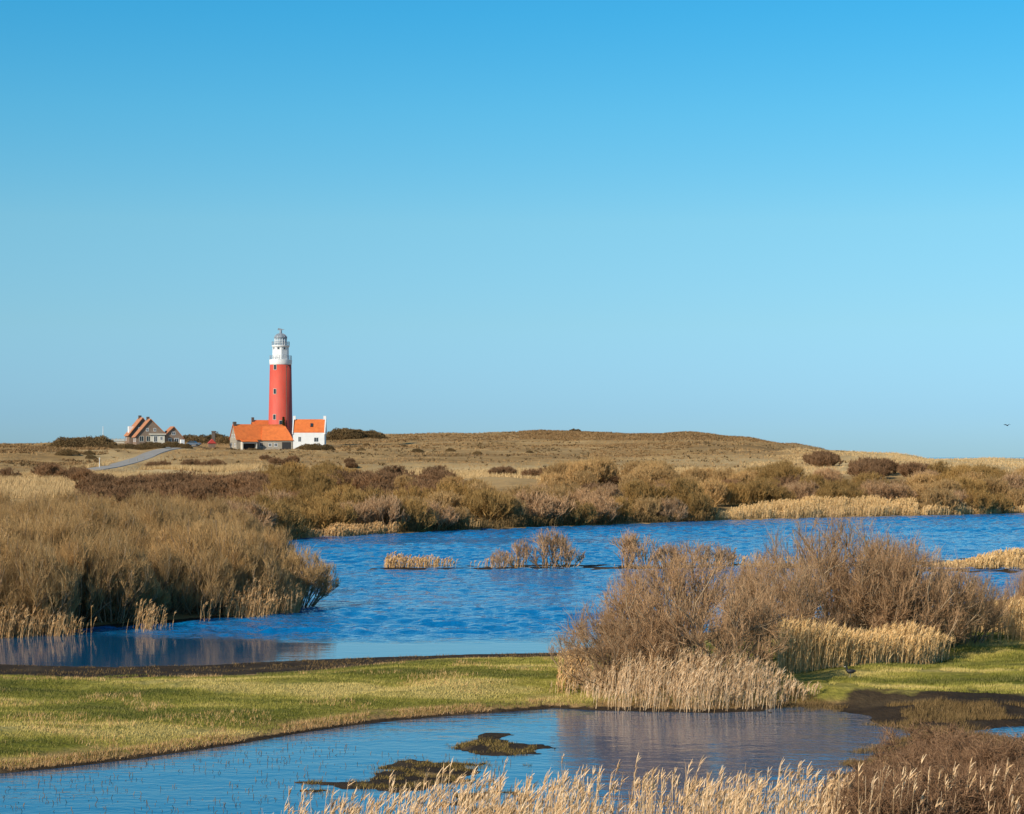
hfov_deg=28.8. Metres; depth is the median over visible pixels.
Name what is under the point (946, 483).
shore bush
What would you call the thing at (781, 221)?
sky
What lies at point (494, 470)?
meadow bush
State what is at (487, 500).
shore bush
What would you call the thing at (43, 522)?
willow bush
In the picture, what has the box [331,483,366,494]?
shore bush
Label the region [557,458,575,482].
willow bush
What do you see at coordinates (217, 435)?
dark shrub
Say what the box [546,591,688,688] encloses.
bare bush
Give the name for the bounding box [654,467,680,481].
willow bush
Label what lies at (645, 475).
willow bush
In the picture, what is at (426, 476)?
meadow bush
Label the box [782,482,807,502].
shore bush
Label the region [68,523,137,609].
willow bush
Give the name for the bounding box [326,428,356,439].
dark shrub
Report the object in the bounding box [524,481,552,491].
shore bush
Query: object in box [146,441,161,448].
dark shrub
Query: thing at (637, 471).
willow bush
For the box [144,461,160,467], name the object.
roadside bush
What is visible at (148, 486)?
meadow bush
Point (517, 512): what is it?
shore bush
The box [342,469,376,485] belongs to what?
meadow bush
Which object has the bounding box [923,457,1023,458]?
sea
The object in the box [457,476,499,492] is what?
shore bush
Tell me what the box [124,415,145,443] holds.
gabled house
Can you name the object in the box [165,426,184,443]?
gabled house
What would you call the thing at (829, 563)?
bare bush
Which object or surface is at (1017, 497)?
shore bush
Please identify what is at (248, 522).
willow bush
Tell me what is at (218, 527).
willow bush
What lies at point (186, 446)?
dark shrub
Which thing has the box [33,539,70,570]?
willow bush
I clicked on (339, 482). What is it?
meadow bush
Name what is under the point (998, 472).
shore bush
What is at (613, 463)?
willow bush
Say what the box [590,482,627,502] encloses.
shore bush
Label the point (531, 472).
meadow bush
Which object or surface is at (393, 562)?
strip reeds
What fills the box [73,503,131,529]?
willow bush
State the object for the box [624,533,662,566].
strip shrub
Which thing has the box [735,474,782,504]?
shore bush
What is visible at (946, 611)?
bare bush
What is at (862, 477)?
shore bush
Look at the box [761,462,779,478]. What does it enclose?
meadow bush
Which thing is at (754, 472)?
willow bush
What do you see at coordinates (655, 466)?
willow bush
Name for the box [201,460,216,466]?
roadside bush
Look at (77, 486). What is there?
meadow bush
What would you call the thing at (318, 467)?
meadow bush
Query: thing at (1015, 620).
pond reeds
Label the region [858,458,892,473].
meadow bush
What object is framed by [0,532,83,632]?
willow bush
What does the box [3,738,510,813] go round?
water stems
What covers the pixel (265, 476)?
meadow bush
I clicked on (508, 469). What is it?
meadow bush
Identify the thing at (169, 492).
meadow bush
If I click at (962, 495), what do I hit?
shore bush
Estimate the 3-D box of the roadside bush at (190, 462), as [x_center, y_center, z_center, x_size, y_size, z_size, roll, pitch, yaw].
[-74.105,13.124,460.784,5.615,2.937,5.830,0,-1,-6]
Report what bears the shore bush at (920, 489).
on the ground at (868, 701)
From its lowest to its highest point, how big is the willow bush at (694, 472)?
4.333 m
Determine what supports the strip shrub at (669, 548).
on the ground at (868, 701)
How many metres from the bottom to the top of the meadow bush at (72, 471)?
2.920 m
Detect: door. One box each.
[243,444,253,449]
[282,442,290,448]
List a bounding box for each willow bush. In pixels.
[0,482,24,512]
[0,505,13,518]
[0,509,60,555]
[0,525,54,620]
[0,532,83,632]
[0,555,33,632]
[2,511,32,538]
[3,487,62,517]
[8,495,68,525]
[20,496,89,533]
[22,509,104,552]
[24,511,67,540]
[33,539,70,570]
[40,533,121,623]
[51,488,97,508]
[62,488,113,520]
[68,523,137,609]
[70,496,157,546]
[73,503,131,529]
[75,529,161,622]
[92,521,159,559]
[96,492,130,513]
[116,486,181,516]
[120,487,167,505]
[129,497,186,535]
[129,541,195,615]
[130,539,187,592]
[142,517,183,545]
[147,510,233,569]
[158,491,198,510]
[162,501,205,525]
[163,509,260,601]
[167,545,241,615]
[171,494,221,523]
[192,492,232,518]
[194,514,251,543]
[211,541,290,611]
[213,505,262,535]
[217,518,255,539]
[228,527,284,573]
[229,513,267,539]
[239,528,263,539]
[246,520,302,563]
[267,541,344,607]
[540,460,567,480]
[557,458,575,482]
[564,459,600,482]
[576,454,618,484]
[586,454,618,477]
[617,458,646,477]
[626,464,653,483]
[634,466,664,484]
[638,461,671,476]
[640,458,670,469]
[650,456,675,473]
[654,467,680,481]
[678,468,691,477]
[683,465,710,482]
[700,466,718,479]
[712,465,736,481]
[729,471,755,484]
[740,468,759,476]
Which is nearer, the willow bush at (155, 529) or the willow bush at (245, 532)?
the willow bush at (155, 529)
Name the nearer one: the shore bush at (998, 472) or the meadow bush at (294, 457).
the shore bush at (998, 472)
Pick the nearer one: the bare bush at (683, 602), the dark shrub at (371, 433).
the bare bush at (683, 602)
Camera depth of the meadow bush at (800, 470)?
360.24 m
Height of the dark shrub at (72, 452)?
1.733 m
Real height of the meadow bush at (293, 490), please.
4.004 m
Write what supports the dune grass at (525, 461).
on the ground at (868, 701)
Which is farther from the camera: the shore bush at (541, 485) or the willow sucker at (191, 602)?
the shore bush at (541, 485)
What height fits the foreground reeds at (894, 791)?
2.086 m
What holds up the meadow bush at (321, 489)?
on the ground at (868, 701)
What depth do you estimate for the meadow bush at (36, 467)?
378.23 m
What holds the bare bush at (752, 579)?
on the ground at (868, 701)
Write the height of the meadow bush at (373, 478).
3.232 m
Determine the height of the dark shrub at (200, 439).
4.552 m
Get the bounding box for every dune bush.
[802,450,837,465]
[806,450,837,465]
[809,454,837,466]
[810,451,844,465]
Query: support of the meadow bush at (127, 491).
on the ground at (868, 701)
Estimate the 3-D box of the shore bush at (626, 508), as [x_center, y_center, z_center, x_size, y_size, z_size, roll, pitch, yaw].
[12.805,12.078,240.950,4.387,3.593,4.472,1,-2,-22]
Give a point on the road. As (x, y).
(148, 455)
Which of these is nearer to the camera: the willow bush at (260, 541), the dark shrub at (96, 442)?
the willow bush at (260, 541)
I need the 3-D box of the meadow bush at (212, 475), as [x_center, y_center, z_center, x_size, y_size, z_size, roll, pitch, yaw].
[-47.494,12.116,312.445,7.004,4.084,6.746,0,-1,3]
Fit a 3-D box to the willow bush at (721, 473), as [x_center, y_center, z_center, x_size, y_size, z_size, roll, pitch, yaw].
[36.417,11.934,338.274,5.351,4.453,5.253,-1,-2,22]
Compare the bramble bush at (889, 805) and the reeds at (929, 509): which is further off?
the reeds at (929, 509)
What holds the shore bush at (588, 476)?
on the ground at (868, 701)
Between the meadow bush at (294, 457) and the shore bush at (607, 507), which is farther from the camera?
the meadow bush at (294, 457)
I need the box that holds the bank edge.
[0,697,560,769]
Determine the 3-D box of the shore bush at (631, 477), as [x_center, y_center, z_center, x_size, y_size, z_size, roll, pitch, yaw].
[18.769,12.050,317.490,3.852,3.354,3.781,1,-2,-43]
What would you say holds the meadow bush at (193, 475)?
on the ground at (868, 701)
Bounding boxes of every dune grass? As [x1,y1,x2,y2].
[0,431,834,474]
[740,447,1023,475]
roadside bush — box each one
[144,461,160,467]
[157,460,171,465]
[181,458,202,466]
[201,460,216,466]
[214,460,226,465]
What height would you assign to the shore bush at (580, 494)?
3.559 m
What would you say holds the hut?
on the ground at (868, 701)
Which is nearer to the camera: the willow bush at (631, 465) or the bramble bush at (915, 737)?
the bramble bush at (915, 737)
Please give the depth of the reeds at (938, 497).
276.57 m
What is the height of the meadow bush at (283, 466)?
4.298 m
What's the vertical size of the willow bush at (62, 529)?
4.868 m
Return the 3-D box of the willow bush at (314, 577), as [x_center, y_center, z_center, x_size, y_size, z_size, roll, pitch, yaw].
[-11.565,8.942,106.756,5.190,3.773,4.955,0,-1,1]
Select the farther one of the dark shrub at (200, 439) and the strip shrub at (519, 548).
the dark shrub at (200, 439)
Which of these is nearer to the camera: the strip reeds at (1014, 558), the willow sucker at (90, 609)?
the willow sucker at (90, 609)
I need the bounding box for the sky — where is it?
[0,0,1023,456]
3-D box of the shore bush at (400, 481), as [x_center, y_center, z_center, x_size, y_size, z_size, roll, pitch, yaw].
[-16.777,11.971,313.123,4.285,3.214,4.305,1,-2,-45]
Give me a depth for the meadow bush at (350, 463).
450.49 m
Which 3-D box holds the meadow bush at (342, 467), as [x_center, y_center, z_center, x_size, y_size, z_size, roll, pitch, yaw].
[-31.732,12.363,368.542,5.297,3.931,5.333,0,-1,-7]
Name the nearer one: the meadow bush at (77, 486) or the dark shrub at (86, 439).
the meadow bush at (77, 486)
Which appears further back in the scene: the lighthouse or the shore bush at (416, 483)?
the lighthouse
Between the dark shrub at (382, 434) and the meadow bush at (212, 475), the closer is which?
the meadow bush at (212, 475)
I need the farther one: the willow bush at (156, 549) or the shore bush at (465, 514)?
the shore bush at (465, 514)
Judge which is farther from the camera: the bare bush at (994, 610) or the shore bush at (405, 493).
the shore bush at (405, 493)
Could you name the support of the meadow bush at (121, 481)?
on the ground at (868, 701)
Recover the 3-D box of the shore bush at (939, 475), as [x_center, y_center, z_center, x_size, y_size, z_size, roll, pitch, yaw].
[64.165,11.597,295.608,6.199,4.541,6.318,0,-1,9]
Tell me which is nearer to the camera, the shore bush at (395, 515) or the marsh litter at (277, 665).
the marsh litter at (277, 665)
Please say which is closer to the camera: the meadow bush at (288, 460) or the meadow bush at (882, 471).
the meadow bush at (882, 471)
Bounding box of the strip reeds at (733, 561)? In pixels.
[470,550,858,567]
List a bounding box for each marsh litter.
[2,652,562,676]
[307,736,536,812]
[781,682,1023,765]
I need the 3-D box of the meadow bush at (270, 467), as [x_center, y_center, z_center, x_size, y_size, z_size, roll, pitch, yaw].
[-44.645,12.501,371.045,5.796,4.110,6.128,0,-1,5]
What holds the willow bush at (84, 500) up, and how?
on the ground at (868, 701)
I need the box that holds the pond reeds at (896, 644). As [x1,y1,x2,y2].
[773,615,955,673]
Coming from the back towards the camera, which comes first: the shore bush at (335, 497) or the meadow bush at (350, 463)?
the meadow bush at (350, 463)
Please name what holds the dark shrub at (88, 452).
on the ground at (868, 701)
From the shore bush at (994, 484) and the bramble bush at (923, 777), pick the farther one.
the shore bush at (994, 484)
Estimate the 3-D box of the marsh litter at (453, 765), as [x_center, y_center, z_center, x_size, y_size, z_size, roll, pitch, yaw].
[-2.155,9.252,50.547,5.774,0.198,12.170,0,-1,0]
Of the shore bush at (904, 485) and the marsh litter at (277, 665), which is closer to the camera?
the marsh litter at (277, 665)
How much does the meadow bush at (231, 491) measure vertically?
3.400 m
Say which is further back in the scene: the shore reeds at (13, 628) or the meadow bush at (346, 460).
the meadow bush at (346, 460)
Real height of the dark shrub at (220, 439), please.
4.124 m
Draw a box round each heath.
[0,442,109,464]
[334,432,699,457]
[518,429,823,449]
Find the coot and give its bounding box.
[845,666,855,676]
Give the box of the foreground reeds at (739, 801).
[288,756,849,813]
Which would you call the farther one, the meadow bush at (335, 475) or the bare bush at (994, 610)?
the meadow bush at (335, 475)
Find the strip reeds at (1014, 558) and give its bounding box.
[924,547,1023,568]
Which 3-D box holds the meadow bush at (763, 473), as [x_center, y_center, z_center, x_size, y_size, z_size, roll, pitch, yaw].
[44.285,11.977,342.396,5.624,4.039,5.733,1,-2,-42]
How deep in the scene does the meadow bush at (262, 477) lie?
318.72 m
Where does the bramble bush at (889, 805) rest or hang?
on the ground at (868, 701)
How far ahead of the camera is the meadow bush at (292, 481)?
255.36 m
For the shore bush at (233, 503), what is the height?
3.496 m
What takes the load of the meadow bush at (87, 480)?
on the ground at (868, 701)
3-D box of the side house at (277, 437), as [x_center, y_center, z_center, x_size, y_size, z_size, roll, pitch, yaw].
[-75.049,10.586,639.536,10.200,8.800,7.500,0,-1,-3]
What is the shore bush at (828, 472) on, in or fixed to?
on the ground at (868, 701)
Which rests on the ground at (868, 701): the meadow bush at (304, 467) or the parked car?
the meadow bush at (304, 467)
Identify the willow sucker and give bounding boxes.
[0,574,60,631]
[0,588,28,629]
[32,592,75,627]
[68,587,103,621]
[81,589,129,619]
[107,574,172,620]
[151,577,200,614]
[181,577,231,612]
[215,568,266,611]
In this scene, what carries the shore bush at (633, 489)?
on the ground at (868, 701)
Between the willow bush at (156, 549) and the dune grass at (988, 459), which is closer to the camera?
the willow bush at (156, 549)
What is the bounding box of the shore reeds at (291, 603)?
[199,566,306,620]
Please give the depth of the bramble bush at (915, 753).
44.31 m
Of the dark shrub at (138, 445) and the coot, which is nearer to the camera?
the coot
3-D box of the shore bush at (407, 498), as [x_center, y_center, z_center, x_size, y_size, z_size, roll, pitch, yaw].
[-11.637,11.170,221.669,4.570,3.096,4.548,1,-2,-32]
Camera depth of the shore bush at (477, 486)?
243.80 m
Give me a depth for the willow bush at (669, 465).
348.59 m
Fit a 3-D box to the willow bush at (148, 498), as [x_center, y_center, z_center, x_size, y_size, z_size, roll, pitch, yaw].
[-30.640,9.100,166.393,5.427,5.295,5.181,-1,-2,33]
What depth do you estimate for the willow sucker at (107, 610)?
95.19 m
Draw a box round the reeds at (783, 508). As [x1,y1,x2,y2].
[711,494,919,519]
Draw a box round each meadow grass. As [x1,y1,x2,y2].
[0,461,268,498]
[349,466,745,481]
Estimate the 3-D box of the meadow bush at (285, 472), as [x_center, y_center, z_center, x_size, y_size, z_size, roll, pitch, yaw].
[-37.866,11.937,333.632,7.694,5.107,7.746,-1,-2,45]
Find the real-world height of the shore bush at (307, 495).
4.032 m
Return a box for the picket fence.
[111,438,124,443]
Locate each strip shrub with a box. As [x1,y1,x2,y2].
[490,547,508,567]
[505,538,534,567]
[527,524,569,567]
[546,533,585,567]
[607,529,645,567]
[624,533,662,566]
[654,541,689,564]
[670,540,712,566]
[692,541,729,566]
[712,543,741,565]
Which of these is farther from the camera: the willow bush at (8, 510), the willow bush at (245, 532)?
the willow bush at (8, 510)
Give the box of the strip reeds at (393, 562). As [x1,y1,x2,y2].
[384,551,456,567]
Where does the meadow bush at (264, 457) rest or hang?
on the ground at (868, 701)
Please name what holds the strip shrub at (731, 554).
on the ground at (868, 701)
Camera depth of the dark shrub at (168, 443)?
596.01 m
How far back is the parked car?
611.15 m
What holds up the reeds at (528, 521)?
on the ground at (868, 701)
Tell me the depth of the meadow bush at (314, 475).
274.07 m
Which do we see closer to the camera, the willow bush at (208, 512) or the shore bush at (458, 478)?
the willow bush at (208, 512)
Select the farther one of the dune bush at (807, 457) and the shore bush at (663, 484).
the dune bush at (807, 457)
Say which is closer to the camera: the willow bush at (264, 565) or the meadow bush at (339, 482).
the willow bush at (264, 565)
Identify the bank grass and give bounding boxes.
[0,656,607,768]
[826,635,1023,693]
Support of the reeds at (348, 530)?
on the ground at (868, 701)
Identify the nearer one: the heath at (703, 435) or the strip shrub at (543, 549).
the strip shrub at (543, 549)
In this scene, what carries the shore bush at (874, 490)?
on the ground at (868, 701)
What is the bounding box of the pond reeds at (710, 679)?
[549,639,823,712]
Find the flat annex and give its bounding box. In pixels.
[149,434,165,442]
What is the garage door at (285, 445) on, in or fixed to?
in the side house at (277, 437)
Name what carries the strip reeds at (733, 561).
on the ground at (868, 701)
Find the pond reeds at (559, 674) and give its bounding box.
[556,646,593,694]
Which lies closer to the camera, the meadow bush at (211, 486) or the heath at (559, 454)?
the meadow bush at (211, 486)
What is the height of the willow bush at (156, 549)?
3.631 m
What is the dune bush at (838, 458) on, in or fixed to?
on the ground at (868, 701)
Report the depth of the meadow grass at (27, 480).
365.58 m
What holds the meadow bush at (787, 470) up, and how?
on the ground at (868, 701)
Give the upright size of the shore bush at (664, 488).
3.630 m
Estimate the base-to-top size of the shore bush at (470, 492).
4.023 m
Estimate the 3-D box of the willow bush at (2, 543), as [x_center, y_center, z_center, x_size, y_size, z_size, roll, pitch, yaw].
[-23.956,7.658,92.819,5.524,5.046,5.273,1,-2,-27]
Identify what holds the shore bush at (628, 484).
on the ground at (868, 701)
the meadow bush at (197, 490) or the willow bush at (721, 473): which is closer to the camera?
the meadow bush at (197, 490)
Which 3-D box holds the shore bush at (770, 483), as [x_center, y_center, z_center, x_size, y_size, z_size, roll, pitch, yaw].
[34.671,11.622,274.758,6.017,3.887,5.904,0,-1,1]
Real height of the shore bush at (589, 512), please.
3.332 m
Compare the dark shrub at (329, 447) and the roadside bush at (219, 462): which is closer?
the roadside bush at (219, 462)
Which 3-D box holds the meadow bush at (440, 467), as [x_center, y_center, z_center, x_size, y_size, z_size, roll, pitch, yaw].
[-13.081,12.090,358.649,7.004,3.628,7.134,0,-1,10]
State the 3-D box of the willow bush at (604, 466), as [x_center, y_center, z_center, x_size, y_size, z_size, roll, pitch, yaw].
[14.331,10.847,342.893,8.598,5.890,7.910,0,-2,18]
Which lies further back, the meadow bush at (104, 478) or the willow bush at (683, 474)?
the willow bush at (683, 474)
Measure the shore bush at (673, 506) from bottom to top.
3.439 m
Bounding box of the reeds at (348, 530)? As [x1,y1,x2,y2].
[282,521,402,538]
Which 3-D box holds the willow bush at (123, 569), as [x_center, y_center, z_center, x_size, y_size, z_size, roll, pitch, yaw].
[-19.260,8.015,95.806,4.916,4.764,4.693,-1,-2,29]
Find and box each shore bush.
[223,494,250,504]
[223,497,247,509]
[226,496,279,532]
[231,491,265,500]
[237,491,295,532]
[247,488,298,504]
[253,499,313,538]
[273,494,314,514]
[276,503,318,534]
[291,488,321,518]
[298,494,330,522]
[306,497,361,531]
[324,482,364,505]
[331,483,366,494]
[332,500,376,525]
[339,484,404,521]
[358,479,401,493]
[360,492,410,530]
[383,495,438,531]
[391,484,430,513]
[393,473,415,488]
[399,494,422,517]
[404,476,440,490]
[408,500,459,529]
[416,483,439,492]
[422,477,471,508]
[423,488,469,518]
[440,474,464,486]
[450,506,475,528]
[455,484,489,516]
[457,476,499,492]
[458,485,521,521]
[461,479,497,497]
[489,494,529,522]
[507,482,549,507]
[511,488,559,521]
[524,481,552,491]
[525,492,576,523]
[537,471,570,488]
[537,478,565,490]
[544,486,569,501]
[551,481,583,499]
[553,499,598,524]
[564,486,602,502]
[570,468,599,486]
[577,492,623,523]
[578,483,598,488]
[587,479,623,493]
[587,484,610,497]
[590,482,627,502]
[597,474,622,485]
[603,495,637,521]
[613,476,668,509]
[618,473,637,486]
[618,479,644,492]
[632,495,664,519]
[641,484,680,505]
[650,481,670,489]
[652,477,673,484]
[652,494,688,521]
[663,475,709,508]
[678,490,718,519]
[685,476,702,485]
[695,479,729,506]
[720,480,738,484]
[720,481,751,505]
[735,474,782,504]
[746,477,782,503]
[754,476,783,484]
[767,484,796,503]
[773,474,807,485]
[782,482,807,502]
[788,479,823,500]
[797,471,834,501]
[812,466,844,482]
[815,480,847,503]
[823,477,841,482]
[831,476,859,496]
[839,482,868,502]
[849,470,890,483]
[853,477,893,496]
[856,478,895,502]
[884,480,917,501]
[894,480,913,499]
[898,469,942,497]
[906,482,935,501]
[910,469,938,477]
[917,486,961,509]
[925,460,952,474]
[927,477,962,494]
[932,473,957,481]
[942,464,977,473]
[942,488,975,505]
[951,473,990,498]
[953,470,985,479]
[956,472,976,488]
[956,488,998,513]
[973,463,1003,474]
[975,474,1012,496]
[977,471,1002,494]
[985,467,1009,477]
[985,492,1013,512]
[992,470,1023,498]
[1004,485,1023,510]
[1011,466,1023,474]
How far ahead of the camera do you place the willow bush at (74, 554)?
93.97 m
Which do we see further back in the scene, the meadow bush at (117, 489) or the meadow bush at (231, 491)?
the meadow bush at (117, 489)
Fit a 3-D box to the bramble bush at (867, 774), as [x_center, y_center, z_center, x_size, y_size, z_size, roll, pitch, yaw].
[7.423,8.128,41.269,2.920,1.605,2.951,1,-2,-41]
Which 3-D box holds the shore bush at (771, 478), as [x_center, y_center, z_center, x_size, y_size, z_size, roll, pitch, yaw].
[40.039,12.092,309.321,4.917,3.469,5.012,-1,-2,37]
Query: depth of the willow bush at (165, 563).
98.69 m
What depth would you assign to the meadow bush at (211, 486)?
278.38 m
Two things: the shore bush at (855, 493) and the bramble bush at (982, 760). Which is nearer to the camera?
the bramble bush at (982, 760)
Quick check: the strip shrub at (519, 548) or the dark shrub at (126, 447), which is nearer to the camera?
the strip shrub at (519, 548)
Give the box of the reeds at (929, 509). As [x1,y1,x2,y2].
[920,502,1023,514]
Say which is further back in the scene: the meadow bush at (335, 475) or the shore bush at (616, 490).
the meadow bush at (335, 475)
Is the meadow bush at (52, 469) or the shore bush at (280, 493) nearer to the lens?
the shore bush at (280, 493)
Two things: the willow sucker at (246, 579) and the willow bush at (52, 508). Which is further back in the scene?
the willow bush at (52, 508)
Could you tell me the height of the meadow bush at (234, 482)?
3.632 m
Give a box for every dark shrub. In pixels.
[48,436,82,447]
[54,449,71,454]
[58,437,90,447]
[60,449,79,454]
[78,435,107,446]
[82,436,117,447]
[82,450,95,454]
[85,455,96,458]
[121,445,132,448]
[132,444,146,449]
[135,443,148,449]
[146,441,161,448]
[146,442,164,448]
[163,441,176,447]
[166,441,180,447]
[181,443,192,448]
[183,434,195,441]
[186,435,208,442]
[207,434,227,440]
[215,436,229,443]
[303,443,320,449]
[306,442,326,449]
[321,444,334,449]
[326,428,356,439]
[329,428,360,438]
[335,427,364,438]
[359,429,383,438]
[373,430,386,437]
[411,448,424,452]
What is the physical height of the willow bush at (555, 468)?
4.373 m
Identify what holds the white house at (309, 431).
on the ground at (868, 701)
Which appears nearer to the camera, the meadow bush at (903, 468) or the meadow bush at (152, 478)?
the meadow bush at (152, 478)
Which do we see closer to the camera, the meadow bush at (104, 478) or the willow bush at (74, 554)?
the willow bush at (74, 554)
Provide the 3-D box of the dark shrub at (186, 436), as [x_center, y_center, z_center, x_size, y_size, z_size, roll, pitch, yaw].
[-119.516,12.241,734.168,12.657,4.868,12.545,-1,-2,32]
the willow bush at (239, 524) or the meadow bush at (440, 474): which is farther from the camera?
the meadow bush at (440, 474)
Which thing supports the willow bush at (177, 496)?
on the ground at (868, 701)
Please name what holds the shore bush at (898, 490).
on the ground at (868, 701)
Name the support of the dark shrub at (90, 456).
on the ground at (868, 701)
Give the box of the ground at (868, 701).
[0,431,1023,812]
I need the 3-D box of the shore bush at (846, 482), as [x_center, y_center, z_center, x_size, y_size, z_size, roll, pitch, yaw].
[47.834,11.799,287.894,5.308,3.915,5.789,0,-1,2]
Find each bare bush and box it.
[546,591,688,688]
[589,543,794,685]
[707,547,853,666]
[733,499,928,653]
[820,530,994,657]
[916,558,1013,645]
[1002,563,1023,634]
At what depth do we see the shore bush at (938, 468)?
378.51 m
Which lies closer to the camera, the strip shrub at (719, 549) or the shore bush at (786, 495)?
the strip shrub at (719, 549)
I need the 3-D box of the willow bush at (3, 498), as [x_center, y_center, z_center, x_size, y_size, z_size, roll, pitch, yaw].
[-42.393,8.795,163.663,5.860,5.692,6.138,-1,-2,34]
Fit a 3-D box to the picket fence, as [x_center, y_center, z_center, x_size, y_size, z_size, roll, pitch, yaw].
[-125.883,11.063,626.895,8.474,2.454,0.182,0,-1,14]
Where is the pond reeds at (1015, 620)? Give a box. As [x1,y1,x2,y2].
[973,591,1023,643]
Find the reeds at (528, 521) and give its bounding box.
[399,508,715,531]
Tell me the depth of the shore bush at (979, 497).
279.44 m
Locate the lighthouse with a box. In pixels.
[268,328,292,436]
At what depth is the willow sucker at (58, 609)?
91.64 m
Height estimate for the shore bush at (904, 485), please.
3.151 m
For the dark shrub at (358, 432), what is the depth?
749.30 m
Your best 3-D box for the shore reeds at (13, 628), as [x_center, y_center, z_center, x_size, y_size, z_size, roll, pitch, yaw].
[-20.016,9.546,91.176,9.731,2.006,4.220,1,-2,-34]
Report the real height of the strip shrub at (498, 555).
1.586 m
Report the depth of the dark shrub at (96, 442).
602.70 m
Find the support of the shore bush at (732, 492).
on the ground at (868, 701)
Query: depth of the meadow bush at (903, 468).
391.54 m
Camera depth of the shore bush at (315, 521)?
201.68 m
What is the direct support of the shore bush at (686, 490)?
on the ground at (868, 701)
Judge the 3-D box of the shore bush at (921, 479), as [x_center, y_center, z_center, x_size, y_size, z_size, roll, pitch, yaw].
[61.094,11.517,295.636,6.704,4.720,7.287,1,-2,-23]
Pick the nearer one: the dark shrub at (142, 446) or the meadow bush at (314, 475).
the meadow bush at (314, 475)
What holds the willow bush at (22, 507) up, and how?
on the ground at (868, 701)
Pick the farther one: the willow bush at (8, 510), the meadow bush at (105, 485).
the meadow bush at (105, 485)
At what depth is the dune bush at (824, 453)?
470.45 m
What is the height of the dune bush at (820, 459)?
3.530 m
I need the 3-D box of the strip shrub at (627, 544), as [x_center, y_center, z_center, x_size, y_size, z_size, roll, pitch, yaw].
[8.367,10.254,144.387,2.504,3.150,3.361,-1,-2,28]
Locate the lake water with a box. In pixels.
[0,513,1023,813]
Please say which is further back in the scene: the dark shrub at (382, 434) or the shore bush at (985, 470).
the dark shrub at (382, 434)
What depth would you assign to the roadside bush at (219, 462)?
463.15 m
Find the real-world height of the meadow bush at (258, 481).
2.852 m
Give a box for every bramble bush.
[804,763,911,812]
[813,767,959,813]
[820,762,938,808]
[822,756,1011,813]
[840,747,958,786]
[849,717,984,775]
[882,738,970,781]
[889,726,1023,771]
[904,762,1023,813]
[921,740,1023,783]
[946,756,1023,810]
[953,725,1023,775]
[967,767,1023,813]
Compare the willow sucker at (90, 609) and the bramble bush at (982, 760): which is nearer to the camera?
the bramble bush at (982, 760)
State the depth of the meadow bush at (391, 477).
323.90 m
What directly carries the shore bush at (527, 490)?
on the ground at (868, 701)
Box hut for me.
[208,439,215,447]
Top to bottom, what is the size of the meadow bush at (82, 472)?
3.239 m
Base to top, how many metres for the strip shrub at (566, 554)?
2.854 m
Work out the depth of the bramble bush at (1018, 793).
39.33 m
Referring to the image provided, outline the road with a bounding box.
[86,445,195,470]
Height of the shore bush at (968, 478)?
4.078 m
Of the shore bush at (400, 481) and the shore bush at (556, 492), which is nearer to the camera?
the shore bush at (556, 492)
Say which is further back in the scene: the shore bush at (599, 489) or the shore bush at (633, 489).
the shore bush at (599, 489)
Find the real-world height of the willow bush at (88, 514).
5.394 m
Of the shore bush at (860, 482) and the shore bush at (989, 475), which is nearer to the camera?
the shore bush at (860, 482)
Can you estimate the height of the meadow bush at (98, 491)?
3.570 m
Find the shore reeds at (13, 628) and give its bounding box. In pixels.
[0,598,175,638]
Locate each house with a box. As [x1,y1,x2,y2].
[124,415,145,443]
[132,417,165,444]
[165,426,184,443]
[229,422,283,449]
[251,417,268,423]
[262,426,292,449]
[292,416,326,448]
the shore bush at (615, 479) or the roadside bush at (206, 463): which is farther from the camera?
the roadside bush at (206, 463)
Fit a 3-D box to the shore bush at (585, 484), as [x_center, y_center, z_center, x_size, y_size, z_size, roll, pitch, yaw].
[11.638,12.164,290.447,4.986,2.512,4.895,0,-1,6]
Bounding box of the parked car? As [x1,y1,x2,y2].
[188,441,200,445]
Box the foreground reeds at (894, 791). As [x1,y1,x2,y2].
[821,755,1020,813]
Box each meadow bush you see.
[0,467,22,477]
[30,462,62,474]
[35,464,66,477]
[62,467,85,477]
[64,466,87,474]
[68,468,93,482]
[69,486,115,505]
[73,473,99,494]
[80,472,111,487]
[85,473,118,487]
[87,480,115,491]
[104,483,130,502]
[107,474,149,486]
[114,482,155,503]
[117,474,149,485]
[130,482,161,498]
[137,473,158,480]
[146,473,163,483]
[149,479,187,501]
[153,471,198,485]
[154,469,203,480]
[162,485,210,505]
[169,481,217,508]
[175,479,219,494]
[188,475,235,495]
[202,472,227,485]
[216,486,255,499]
[219,471,264,481]
[222,474,255,489]
[235,470,270,482]
[236,469,271,481]
[242,479,269,488]
[258,463,277,474]
[259,455,271,459]
[261,476,291,495]
[268,456,282,463]
[268,464,302,477]
[269,464,304,481]
[269,474,316,496]
[280,460,309,473]
[281,458,297,464]
[287,455,299,461]
[288,482,305,492]
[298,469,337,490]
[302,482,336,496]
[303,466,346,482]
[308,465,335,473]
[311,460,336,467]
[325,464,348,473]
[325,473,342,487]
[331,468,353,485]
[334,463,349,470]
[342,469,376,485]
[344,458,355,462]
[345,461,358,467]
[352,471,377,489]
[352,473,389,488]
[375,464,415,477]
[376,470,401,486]
[382,472,417,487]
[414,473,439,482]
[422,465,456,475]
[423,467,450,479]
[487,467,504,474]
[497,465,517,473]
[520,469,541,476]
[743,465,762,480]
[756,467,784,480]
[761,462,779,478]
[767,459,803,481]
[770,458,804,476]
[846,462,877,475]
[847,455,880,466]
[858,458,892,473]
[863,465,890,478]
[872,458,898,473]
[898,460,925,476]
[903,461,931,475]
[945,464,978,478]
[968,460,991,469]
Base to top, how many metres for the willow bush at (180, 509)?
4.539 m

